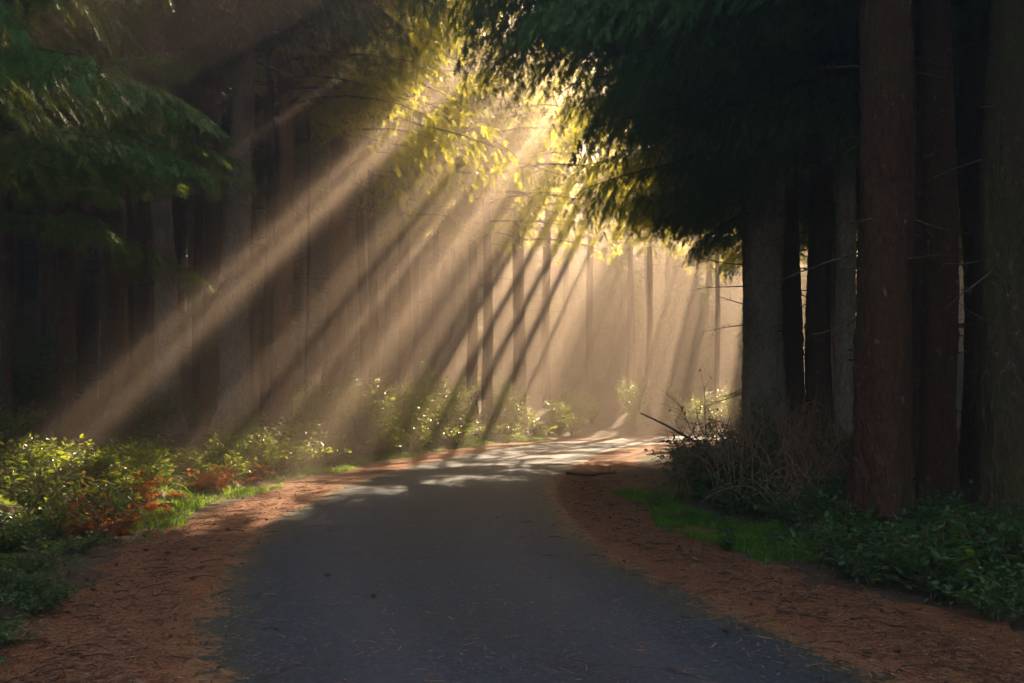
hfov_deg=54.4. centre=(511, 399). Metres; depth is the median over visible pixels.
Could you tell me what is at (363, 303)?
spruce tree
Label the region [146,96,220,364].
spruce tree
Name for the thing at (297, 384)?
salal shrub
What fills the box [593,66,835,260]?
spruce tree
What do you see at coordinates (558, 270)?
spruce tree
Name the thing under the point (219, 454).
sword fern
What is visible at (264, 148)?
spruce tree
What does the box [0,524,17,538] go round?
salal shrub
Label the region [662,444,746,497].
verge bush
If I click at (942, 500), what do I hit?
salal shrub
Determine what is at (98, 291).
spruce tree
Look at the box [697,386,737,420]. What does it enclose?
thicket bush
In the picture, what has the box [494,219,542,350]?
spruce tree
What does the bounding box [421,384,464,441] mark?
thicket bush
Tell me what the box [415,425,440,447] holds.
salal shrub
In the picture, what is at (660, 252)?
spruce tree
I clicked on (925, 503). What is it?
salal shrub
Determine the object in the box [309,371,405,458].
thicket bush
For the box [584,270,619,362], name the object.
young spruce
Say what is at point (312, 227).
spruce tree
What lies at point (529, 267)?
young spruce
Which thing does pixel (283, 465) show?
salal shrub
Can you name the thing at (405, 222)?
spruce tree
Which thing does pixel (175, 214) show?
young spruce
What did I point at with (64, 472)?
salal shrub
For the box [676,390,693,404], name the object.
salal shrub
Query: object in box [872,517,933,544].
salal shrub
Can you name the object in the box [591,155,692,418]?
spruce tree
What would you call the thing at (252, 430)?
salal shrub
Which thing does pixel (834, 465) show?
bramble bush
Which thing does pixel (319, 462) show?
salal shrub
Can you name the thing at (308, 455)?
salal shrub
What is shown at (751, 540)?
grass
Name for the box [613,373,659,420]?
thicket bush
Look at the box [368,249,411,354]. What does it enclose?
young spruce
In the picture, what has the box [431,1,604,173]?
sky
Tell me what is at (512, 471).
road
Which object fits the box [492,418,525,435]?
salal shrub
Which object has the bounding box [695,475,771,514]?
salal shrub
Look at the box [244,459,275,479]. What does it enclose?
rusty bramble
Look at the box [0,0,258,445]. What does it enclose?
spruce tree
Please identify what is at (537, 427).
salal shrub
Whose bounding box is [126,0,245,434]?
spruce tree
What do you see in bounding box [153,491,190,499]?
bracken
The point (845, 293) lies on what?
spruce tree
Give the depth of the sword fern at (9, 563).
9.03 m
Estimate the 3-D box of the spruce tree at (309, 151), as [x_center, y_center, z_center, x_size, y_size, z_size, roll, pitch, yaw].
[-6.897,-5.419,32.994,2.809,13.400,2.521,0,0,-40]
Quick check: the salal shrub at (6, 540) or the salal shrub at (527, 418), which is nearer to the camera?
the salal shrub at (6, 540)
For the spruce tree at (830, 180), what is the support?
on the ground at (612, 420)
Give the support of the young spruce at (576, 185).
on the ground at (612, 420)
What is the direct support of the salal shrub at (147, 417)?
on the ground at (612, 420)
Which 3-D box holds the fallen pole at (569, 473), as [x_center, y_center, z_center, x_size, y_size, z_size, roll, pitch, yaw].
[1.739,1.649,22.083,1.130,0.431,0.428,0,0,10]
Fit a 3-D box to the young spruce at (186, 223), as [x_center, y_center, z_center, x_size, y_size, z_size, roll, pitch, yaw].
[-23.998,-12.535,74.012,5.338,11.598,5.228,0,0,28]
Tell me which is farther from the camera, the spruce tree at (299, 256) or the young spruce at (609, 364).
the young spruce at (609, 364)
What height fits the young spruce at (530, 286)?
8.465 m
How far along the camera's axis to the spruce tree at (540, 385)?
55.80 m
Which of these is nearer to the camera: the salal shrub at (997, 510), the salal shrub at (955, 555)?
the salal shrub at (955, 555)
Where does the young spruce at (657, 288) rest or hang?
on the ground at (612, 420)
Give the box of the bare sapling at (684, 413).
[658,369,741,479]
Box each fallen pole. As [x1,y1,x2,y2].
[566,467,615,475]
[640,413,808,493]
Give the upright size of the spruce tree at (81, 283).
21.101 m
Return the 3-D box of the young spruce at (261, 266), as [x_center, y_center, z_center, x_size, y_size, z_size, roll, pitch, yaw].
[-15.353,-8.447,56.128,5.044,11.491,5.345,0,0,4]
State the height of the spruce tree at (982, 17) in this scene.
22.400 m
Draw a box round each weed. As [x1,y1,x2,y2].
[706,526,740,550]
[716,523,741,534]
[761,527,808,544]
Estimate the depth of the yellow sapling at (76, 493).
13.24 m
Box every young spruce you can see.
[0,180,75,300]
[73,196,135,299]
[132,175,186,321]
[148,189,187,304]
[175,191,194,288]
[201,213,265,345]
[261,218,313,328]
[291,216,328,345]
[314,233,367,341]
[356,234,379,309]
[356,252,398,355]
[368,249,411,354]
[379,239,425,316]
[394,231,431,329]
[419,245,493,376]
[421,245,479,310]
[422,227,482,345]
[468,252,492,335]
[493,258,512,342]
[503,232,555,362]
[503,246,553,361]
[526,278,562,369]
[534,172,587,299]
[540,151,597,269]
[551,271,585,368]
[553,267,581,344]
[557,260,583,314]
[571,140,644,299]
[575,287,601,352]
[580,225,627,353]
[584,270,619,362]
[593,233,656,387]
[623,186,665,314]
[635,282,645,339]
[639,257,664,361]
[642,295,663,384]
[652,251,725,400]
[652,252,713,403]
[653,234,705,284]
[702,244,741,316]
[703,246,742,370]
[720,296,742,372]
[723,291,742,398]
[725,224,741,299]
[731,278,742,347]
[800,255,807,381]
[956,299,963,414]
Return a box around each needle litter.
[0,468,437,682]
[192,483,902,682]
[508,471,1023,682]
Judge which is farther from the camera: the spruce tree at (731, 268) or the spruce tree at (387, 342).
the spruce tree at (387, 342)
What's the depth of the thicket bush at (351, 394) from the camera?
29.59 m
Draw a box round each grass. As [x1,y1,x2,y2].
[71,434,546,545]
[613,487,861,563]
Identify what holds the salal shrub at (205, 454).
on the ground at (612, 420)
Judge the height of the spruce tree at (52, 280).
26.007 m
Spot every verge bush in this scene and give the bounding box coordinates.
[647,426,698,473]
[661,460,736,494]
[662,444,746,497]
[722,429,792,505]
[736,457,849,487]
[747,410,786,441]
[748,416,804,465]
[774,421,848,487]
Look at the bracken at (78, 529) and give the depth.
12.51 m
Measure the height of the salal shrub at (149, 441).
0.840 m
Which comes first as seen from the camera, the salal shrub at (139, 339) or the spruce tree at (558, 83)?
the spruce tree at (558, 83)
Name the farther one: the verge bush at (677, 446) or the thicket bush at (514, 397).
the thicket bush at (514, 397)
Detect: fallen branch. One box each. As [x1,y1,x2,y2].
[71,445,190,464]
[81,407,174,438]
[138,426,203,443]
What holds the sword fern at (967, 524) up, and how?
on the ground at (612, 420)
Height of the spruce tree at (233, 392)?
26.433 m
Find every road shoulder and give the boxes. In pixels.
[0,434,723,682]
[554,440,1023,682]
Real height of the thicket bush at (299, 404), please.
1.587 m
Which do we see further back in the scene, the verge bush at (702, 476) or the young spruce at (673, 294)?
the young spruce at (673, 294)
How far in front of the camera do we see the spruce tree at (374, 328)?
35.87 m
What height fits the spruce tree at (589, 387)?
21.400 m
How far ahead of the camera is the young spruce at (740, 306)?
68.12 m
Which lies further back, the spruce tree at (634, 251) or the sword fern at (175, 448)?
the spruce tree at (634, 251)
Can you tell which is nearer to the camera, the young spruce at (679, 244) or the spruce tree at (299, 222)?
the spruce tree at (299, 222)
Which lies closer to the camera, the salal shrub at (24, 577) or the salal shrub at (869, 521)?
the salal shrub at (24, 577)
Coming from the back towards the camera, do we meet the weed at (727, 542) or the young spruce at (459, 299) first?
the young spruce at (459, 299)
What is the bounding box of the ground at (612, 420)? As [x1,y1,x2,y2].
[0,214,1023,651]
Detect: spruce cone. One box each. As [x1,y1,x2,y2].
[722,627,730,631]
[862,649,872,653]
[894,646,901,652]
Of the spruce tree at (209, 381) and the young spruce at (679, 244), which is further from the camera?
the young spruce at (679, 244)
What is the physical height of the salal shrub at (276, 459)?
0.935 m
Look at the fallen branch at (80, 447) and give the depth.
19.82 m
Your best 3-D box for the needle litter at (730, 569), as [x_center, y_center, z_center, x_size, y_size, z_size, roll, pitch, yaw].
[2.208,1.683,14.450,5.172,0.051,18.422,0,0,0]
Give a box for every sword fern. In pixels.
[0,474,29,483]
[0,489,51,511]
[0,554,25,574]
[28,537,84,551]
[86,465,191,502]
[136,464,199,490]
[164,446,224,466]
[178,451,246,481]
[198,426,240,441]
[215,471,243,486]
[358,451,383,456]
[442,431,475,445]
[488,426,524,439]
[515,421,557,437]
[822,502,877,551]
[933,516,992,536]
[941,547,1022,589]
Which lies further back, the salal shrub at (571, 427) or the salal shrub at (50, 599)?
the salal shrub at (571, 427)
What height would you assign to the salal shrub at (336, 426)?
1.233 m
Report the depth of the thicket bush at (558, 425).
45.61 m
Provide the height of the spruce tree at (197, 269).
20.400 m
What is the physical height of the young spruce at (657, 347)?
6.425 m
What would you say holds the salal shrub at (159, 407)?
on the ground at (612, 420)
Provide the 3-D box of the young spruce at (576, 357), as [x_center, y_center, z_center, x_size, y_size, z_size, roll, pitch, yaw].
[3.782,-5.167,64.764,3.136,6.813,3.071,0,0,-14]
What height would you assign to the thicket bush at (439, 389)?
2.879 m
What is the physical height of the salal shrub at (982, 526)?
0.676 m
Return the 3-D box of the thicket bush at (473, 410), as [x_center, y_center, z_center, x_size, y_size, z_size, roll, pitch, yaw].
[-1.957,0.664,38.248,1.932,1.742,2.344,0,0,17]
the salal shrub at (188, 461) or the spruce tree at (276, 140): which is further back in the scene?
the spruce tree at (276, 140)
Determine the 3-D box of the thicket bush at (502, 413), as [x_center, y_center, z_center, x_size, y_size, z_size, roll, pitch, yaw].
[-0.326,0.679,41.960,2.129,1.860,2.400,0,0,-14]
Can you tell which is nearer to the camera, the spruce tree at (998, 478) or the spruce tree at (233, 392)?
the spruce tree at (998, 478)
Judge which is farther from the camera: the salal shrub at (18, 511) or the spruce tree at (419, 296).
the spruce tree at (419, 296)
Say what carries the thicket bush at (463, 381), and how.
on the ground at (612, 420)
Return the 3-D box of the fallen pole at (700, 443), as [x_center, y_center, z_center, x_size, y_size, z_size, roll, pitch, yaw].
[3.442,0.972,15.636,0.307,1.492,5.188,0,0,-28]
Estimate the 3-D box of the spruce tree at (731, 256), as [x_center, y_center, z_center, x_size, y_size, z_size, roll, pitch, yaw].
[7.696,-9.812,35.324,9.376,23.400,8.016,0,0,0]
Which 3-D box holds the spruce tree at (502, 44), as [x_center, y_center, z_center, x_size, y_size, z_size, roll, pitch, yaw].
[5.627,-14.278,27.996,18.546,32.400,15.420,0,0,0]
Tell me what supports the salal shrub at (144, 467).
on the ground at (612, 420)
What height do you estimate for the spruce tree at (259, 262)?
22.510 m
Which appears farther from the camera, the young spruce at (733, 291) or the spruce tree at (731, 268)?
the young spruce at (733, 291)
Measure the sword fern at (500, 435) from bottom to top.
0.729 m
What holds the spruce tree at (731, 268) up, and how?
on the ground at (612, 420)
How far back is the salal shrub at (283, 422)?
27.81 m
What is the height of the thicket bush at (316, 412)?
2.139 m
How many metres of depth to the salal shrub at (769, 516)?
13.88 m
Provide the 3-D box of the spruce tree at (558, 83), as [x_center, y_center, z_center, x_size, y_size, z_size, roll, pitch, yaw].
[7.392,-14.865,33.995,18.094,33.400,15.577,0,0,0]
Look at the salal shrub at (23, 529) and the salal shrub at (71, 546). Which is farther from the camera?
the salal shrub at (71, 546)
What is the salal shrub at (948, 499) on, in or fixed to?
on the ground at (612, 420)
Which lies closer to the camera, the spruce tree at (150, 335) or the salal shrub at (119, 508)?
the salal shrub at (119, 508)
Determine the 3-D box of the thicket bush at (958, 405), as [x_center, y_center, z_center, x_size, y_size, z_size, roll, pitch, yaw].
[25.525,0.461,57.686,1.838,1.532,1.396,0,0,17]
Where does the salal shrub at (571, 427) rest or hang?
on the ground at (612, 420)
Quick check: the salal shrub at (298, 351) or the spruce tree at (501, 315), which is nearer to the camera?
the salal shrub at (298, 351)
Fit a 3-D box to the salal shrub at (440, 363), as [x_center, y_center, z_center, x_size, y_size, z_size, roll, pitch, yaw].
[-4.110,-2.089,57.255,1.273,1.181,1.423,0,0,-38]
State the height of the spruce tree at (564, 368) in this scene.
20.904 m
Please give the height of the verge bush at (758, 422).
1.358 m
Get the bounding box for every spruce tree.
[0,0,58,425]
[0,0,143,242]
[0,0,203,404]
[0,0,235,209]
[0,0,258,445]
[0,1,99,368]
[16,96,144,375]
[24,169,96,318]
[49,11,231,398]
[50,0,439,440]
[73,121,146,371]
[74,42,175,386]
[80,51,230,388]
[88,82,194,369]
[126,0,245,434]
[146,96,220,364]
[165,0,436,436]
[169,26,233,404]
[173,15,329,398]
[174,186,201,333]
[186,207,204,325]
[196,0,508,425]
[218,0,336,429]
[221,0,455,435]
[222,31,352,327]
[256,190,363,366]
[256,217,264,339]
[258,0,501,393]
[258,119,363,348]
[258,194,327,355]
[261,0,522,422]
[292,61,330,424]
[294,42,441,393]
[294,55,430,388]
[294,189,397,371]
[295,6,522,393]
[309,6,510,402]
[354,96,432,377]
[355,261,359,343]
[356,18,410,352]
[372,0,661,132]
[382,68,459,366]
[391,0,957,477]
[394,238,430,337]
[398,19,430,351]
[408,51,511,386]
[409,48,481,387]
[414,3,530,421]
[415,0,787,393]
[423,1,621,432]
[445,4,616,423]
[445,73,537,375]
[480,72,543,370]
[481,93,495,328]
[491,46,595,394]
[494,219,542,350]
[498,52,599,408]
[499,88,555,310]
[504,0,978,544]
[507,37,647,128]
[529,62,596,376]
[534,68,859,247]
[535,90,595,338]
[536,0,956,461]
[540,141,581,319]
[544,62,628,400]
[551,44,858,201]
[570,150,587,290]
[576,144,636,360]
[584,130,667,397]
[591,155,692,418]
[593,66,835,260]
[596,119,833,270]
[607,45,859,315]
[633,162,643,299]
[634,232,664,386]
[636,0,990,499]
[644,235,702,390]
[644,238,678,334]
[646,39,859,442]
[648,0,858,448]
[650,23,860,438]
[657,230,664,271]
[668,236,739,379]
[676,229,730,388]
[680,239,741,414]
[705,0,988,518]
[713,210,856,397]
[799,146,859,425]
[799,156,960,294]
[799,196,961,282]
[800,55,860,209]
[804,151,959,199]
[805,4,964,490]
[845,0,981,485]
[857,174,960,208]
[916,0,1023,527]
[957,209,963,394]
[957,246,961,389]
[959,233,963,288]
[960,282,964,361]
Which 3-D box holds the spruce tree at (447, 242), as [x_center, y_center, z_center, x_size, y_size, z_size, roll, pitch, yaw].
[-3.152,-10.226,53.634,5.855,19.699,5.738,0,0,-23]
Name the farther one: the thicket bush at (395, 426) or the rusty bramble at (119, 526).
the thicket bush at (395, 426)
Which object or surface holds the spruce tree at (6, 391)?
on the ground at (612, 420)
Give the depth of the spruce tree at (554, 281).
70.71 m
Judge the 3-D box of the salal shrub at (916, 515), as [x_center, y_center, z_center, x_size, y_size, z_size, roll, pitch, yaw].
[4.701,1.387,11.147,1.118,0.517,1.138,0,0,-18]
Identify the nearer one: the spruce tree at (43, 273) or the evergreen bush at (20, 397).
the evergreen bush at (20, 397)
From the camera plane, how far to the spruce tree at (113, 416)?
24.41 m
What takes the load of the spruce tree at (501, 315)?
on the ground at (612, 420)
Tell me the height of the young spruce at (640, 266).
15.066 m
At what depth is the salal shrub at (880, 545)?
9.46 m
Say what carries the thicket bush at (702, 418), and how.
on the ground at (612, 420)
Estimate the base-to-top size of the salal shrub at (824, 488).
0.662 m
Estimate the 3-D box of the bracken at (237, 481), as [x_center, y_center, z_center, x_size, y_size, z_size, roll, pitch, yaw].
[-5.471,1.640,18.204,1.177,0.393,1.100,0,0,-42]
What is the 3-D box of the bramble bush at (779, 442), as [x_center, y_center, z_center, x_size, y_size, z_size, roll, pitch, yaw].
[3.987,0.724,15.622,3.591,2.114,3.408,0,0,0]
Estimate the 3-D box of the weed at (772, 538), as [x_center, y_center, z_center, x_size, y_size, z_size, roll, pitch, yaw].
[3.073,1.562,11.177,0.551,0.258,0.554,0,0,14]
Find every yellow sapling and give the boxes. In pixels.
[47,471,115,512]
[97,459,148,481]
[155,449,190,470]
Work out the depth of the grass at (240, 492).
17.92 m
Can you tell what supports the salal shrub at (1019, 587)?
on the ground at (612, 420)
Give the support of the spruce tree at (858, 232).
on the ground at (612, 420)
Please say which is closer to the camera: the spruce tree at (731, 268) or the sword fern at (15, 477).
the sword fern at (15, 477)
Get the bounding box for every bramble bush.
[629,403,793,500]
[641,441,933,526]
[647,378,848,510]
[701,368,916,480]
[705,385,918,504]
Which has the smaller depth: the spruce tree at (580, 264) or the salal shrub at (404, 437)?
the salal shrub at (404, 437)
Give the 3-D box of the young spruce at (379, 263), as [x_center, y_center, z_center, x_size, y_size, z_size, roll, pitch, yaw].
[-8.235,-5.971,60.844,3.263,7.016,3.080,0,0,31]
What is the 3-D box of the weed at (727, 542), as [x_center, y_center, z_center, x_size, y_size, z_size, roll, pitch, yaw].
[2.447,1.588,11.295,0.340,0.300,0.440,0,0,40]
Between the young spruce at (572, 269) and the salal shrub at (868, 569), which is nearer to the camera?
the salal shrub at (868, 569)
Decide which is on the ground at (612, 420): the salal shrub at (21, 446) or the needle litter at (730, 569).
the salal shrub at (21, 446)
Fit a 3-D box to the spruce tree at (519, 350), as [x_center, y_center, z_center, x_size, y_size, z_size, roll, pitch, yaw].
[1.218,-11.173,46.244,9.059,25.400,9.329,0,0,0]
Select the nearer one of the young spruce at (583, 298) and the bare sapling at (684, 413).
the bare sapling at (684, 413)
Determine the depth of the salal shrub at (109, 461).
16.15 m
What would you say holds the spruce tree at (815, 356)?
on the ground at (612, 420)
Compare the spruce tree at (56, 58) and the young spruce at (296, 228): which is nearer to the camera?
the spruce tree at (56, 58)
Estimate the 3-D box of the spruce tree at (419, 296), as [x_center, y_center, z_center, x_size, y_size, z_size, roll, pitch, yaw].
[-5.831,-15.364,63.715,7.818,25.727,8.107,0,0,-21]
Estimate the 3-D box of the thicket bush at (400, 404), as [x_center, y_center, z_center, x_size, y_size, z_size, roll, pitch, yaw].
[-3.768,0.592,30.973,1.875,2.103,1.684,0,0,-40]
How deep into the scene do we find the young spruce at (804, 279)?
61.90 m
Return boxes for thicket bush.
[293,381,320,421]
[293,385,306,418]
[298,383,370,435]
[301,377,386,428]
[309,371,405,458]
[341,383,406,457]
[344,377,367,395]
[366,378,397,403]
[371,377,426,423]
[377,385,408,430]
[379,408,404,452]
[382,374,445,450]
[394,374,457,443]
[401,361,456,416]
[404,404,448,442]
[409,375,447,400]
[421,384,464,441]
[440,377,461,420]
[442,373,478,415]
[442,384,482,434]
[452,370,480,402]
[453,399,489,431]
[455,371,481,397]
[478,385,505,405]
[478,395,509,415]
[480,394,528,433]
[493,381,532,431]
[503,379,529,403]
[542,385,592,416]
[543,398,574,432]
[578,395,606,423]
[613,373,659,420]
[652,374,686,416]
[660,395,692,430]
[685,394,706,422]
[685,397,727,431]
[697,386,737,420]
[709,385,732,408]
[714,390,741,432]
[956,395,961,413]
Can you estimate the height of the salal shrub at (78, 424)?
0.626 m
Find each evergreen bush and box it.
[0,304,113,432]
[684,417,744,472]
[715,395,797,458]
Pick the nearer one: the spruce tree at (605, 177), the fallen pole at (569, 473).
the fallen pole at (569, 473)
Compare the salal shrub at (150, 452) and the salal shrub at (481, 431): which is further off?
the salal shrub at (481, 431)
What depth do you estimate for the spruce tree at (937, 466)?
12.83 m
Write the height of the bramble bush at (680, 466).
1.776 m
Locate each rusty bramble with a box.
[55,492,169,540]
[123,469,180,507]
[187,460,237,493]
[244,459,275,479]
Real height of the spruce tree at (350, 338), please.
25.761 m
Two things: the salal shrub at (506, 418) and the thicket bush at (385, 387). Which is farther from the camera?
the salal shrub at (506, 418)
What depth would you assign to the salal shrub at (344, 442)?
26.66 m
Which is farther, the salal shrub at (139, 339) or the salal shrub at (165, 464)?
the salal shrub at (139, 339)
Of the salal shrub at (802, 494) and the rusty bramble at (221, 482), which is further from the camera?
the rusty bramble at (221, 482)
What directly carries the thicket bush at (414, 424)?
on the ground at (612, 420)
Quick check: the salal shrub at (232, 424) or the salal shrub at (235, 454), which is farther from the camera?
the salal shrub at (232, 424)
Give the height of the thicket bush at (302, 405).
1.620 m
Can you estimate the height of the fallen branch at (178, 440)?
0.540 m
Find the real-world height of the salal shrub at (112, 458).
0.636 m
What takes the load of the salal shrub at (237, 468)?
on the ground at (612, 420)
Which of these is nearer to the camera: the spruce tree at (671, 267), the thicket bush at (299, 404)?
the thicket bush at (299, 404)
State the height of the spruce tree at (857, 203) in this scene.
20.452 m
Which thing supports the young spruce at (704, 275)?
on the ground at (612, 420)
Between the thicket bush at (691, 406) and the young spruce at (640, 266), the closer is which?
the thicket bush at (691, 406)
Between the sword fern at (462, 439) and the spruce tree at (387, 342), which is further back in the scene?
the spruce tree at (387, 342)
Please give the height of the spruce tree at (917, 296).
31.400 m
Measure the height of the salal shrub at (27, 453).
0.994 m
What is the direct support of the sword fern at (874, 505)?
on the ground at (612, 420)
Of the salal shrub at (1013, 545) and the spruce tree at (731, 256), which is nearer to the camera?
the salal shrub at (1013, 545)
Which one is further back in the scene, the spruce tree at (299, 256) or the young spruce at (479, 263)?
the young spruce at (479, 263)
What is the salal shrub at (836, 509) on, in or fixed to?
on the ground at (612, 420)
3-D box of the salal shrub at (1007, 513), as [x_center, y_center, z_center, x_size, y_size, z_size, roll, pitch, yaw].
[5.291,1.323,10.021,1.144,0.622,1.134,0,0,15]
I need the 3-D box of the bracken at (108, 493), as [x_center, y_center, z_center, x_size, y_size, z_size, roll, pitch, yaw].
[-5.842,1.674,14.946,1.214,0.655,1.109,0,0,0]
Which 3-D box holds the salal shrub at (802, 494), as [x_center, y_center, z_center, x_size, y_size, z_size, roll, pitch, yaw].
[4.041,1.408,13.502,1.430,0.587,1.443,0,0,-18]
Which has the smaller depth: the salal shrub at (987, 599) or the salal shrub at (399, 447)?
the salal shrub at (987, 599)
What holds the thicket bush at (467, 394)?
on the ground at (612, 420)
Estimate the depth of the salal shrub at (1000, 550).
8.97 m
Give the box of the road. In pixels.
[181,435,908,682]
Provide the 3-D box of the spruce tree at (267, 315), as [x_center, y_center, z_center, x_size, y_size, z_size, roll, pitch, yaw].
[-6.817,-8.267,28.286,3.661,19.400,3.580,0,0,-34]
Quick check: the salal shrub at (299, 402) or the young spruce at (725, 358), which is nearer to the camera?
the salal shrub at (299, 402)
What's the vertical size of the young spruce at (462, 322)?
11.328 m
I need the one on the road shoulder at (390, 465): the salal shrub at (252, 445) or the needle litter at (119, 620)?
the needle litter at (119, 620)
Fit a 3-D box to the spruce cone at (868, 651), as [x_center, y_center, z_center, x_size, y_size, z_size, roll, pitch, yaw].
[2.369,1.675,6.629,0.070,0.036,0.036,2,0,8]
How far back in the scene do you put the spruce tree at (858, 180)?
32.15 m
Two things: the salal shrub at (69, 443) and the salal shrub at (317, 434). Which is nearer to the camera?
the salal shrub at (69, 443)
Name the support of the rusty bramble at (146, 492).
on the ground at (612, 420)
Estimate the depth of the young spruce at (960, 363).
58.57 m
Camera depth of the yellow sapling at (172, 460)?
19.21 m
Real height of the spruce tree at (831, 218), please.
23.400 m
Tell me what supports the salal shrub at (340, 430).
on the ground at (612, 420)
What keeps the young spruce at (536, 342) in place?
on the ground at (612, 420)
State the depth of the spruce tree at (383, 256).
60.96 m
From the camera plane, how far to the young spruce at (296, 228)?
61.73 m
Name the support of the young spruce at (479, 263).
on the ground at (612, 420)
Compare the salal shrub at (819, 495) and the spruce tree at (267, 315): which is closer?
the salal shrub at (819, 495)
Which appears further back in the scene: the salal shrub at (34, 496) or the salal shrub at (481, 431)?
the salal shrub at (481, 431)
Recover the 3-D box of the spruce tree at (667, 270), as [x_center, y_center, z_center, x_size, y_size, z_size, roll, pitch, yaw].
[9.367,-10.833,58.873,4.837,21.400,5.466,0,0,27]
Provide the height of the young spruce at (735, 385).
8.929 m
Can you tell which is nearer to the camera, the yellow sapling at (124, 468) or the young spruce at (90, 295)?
the yellow sapling at (124, 468)
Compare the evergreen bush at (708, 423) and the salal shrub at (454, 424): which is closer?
the evergreen bush at (708, 423)
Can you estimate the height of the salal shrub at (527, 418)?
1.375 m
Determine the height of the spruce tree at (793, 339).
24.400 m
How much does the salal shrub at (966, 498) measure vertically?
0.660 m
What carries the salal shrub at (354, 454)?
on the ground at (612, 420)
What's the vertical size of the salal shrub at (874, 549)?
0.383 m
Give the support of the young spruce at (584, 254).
on the ground at (612, 420)
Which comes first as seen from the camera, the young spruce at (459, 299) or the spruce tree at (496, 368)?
the spruce tree at (496, 368)
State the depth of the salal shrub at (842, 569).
9.57 m
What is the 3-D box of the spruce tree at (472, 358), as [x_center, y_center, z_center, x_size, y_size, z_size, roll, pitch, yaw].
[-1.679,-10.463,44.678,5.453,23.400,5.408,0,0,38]
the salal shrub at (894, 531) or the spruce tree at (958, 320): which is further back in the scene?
the spruce tree at (958, 320)
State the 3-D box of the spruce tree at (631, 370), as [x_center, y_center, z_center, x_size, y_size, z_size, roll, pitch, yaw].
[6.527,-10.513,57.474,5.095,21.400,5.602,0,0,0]
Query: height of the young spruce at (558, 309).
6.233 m
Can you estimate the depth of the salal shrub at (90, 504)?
13.07 m
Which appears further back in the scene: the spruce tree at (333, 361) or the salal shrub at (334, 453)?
the spruce tree at (333, 361)
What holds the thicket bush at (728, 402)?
on the ground at (612, 420)
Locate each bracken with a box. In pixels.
[36,502,105,536]
[68,517,132,538]
[87,490,160,507]
[133,500,175,514]
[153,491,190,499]
[179,478,215,489]
[184,479,244,487]
[190,472,222,490]
[237,477,262,486]
[241,470,264,481]
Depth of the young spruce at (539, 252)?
86.31 m
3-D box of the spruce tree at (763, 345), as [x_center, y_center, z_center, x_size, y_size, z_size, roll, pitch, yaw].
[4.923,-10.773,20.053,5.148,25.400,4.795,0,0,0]
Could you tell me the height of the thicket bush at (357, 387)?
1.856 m
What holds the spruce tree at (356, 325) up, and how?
on the ground at (612, 420)
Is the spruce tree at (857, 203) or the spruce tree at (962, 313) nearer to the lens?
the spruce tree at (857, 203)
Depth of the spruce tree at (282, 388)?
27.80 m
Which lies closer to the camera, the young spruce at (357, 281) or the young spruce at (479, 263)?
the young spruce at (357, 281)
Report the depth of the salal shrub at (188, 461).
20.29 m
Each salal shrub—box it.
[0,398,46,445]
[0,422,31,452]
[0,428,84,488]
[0,433,93,476]
[0,452,86,515]
[0,504,52,532]
[0,511,57,559]
[0,517,47,560]
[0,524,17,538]
[0,538,82,581]
[0,561,55,593]
[0,561,61,603]
[0,565,31,597]
[0,579,15,607]
[0,609,52,647]
[0,613,20,661]
[1,580,78,615]
[3,574,76,605]
[9,496,90,540]
[15,437,106,485]
[21,534,64,551]
[37,431,85,469]
[37,535,113,553]
[38,410,96,432]
[40,504,80,517]
[59,527,119,545]
[70,482,141,510]
[71,487,148,533]
[76,439,134,478]
[77,423,178,454]
[78,498,105,520]
[87,448,149,476]
[88,463,148,498]
[102,456,171,484]
[112,432,186,480]
[117,440,163,462]
[130,388,179,431]
[131,397,198,421]
[132,313,148,351]
[142,456,176,472]
[169,443,203,468]
[182,452,261,480]
[191,441,240,465]
[203,432,272,462]
[207,430,248,444]
[208,422,293,474]
[211,441,256,486]
[213,410,275,433]
[226,426,256,441]
[231,435,289,474]
[232,423,267,436]
[252,388,303,411]
[252,425,278,439]
[253,420,334,460]
[256,410,301,427]
[269,436,332,470]
[270,452,298,470]
[274,413,328,440]
[285,438,321,462]
[289,425,328,443]
[292,346,304,359]
[292,363,319,400]
[303,430,350,451]
[305,417,358,444]
[307,446,333,464]
[310,440,350,466]
[319,419,358,437]
[324,431,359,456]
[330,432,385,460]
[350,439,381,453]
[372,430,408,454]
[386,426,412,453]
[396,426,416,451]
[408,429,433,450]
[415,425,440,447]
[428,416,477,446]
[429,354,448,373]
[439,417,478,430]
[473,423,494,439]
[480,409,520,434]
[481,418,512,436]
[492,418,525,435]
[496,374,512,395]
[514,409,537,433]
[523,415,549,436]
[555,410,589,435]
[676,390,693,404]
[691,488,747,508]
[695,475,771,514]
[741,474,800,514]
[743,486,777,510]
[747,493,796,519]
[756,493,815,526]
[758,483,832,519]
[759,498,805,524]
[770,516,885,559]
[772,479,855,525]
[773,494,916,536]
[787,515,878,569]
[791,471,840,505]
[794,512,905,548]
[797,465,846,517]
[803,539,954,587]
[804,544,876,578]
[825,522,988,560]
[840,537,951,578]
[848,505,996,588]
[851,536,908,565]
[867,508,976,551]
[871,540,1018,602]
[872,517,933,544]
[877,505,986,538]
[909,479,1000,517]
[912,499,1023,582]
[913,496,985,539]
[916,494,971,507]
[917,490,969,518]
[920,496,1007,524]
[929,568,1023,625]
[947,484,971,505]
[947,504,1023,564]
[949,507,1023,538]
[963,502,1023,519]
[964,548,1023,596]
[980,500,1023,544]
[980,563,1023,610]
[982,520,1023,574]
[992,547,1023,568]
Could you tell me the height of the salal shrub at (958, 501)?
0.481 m

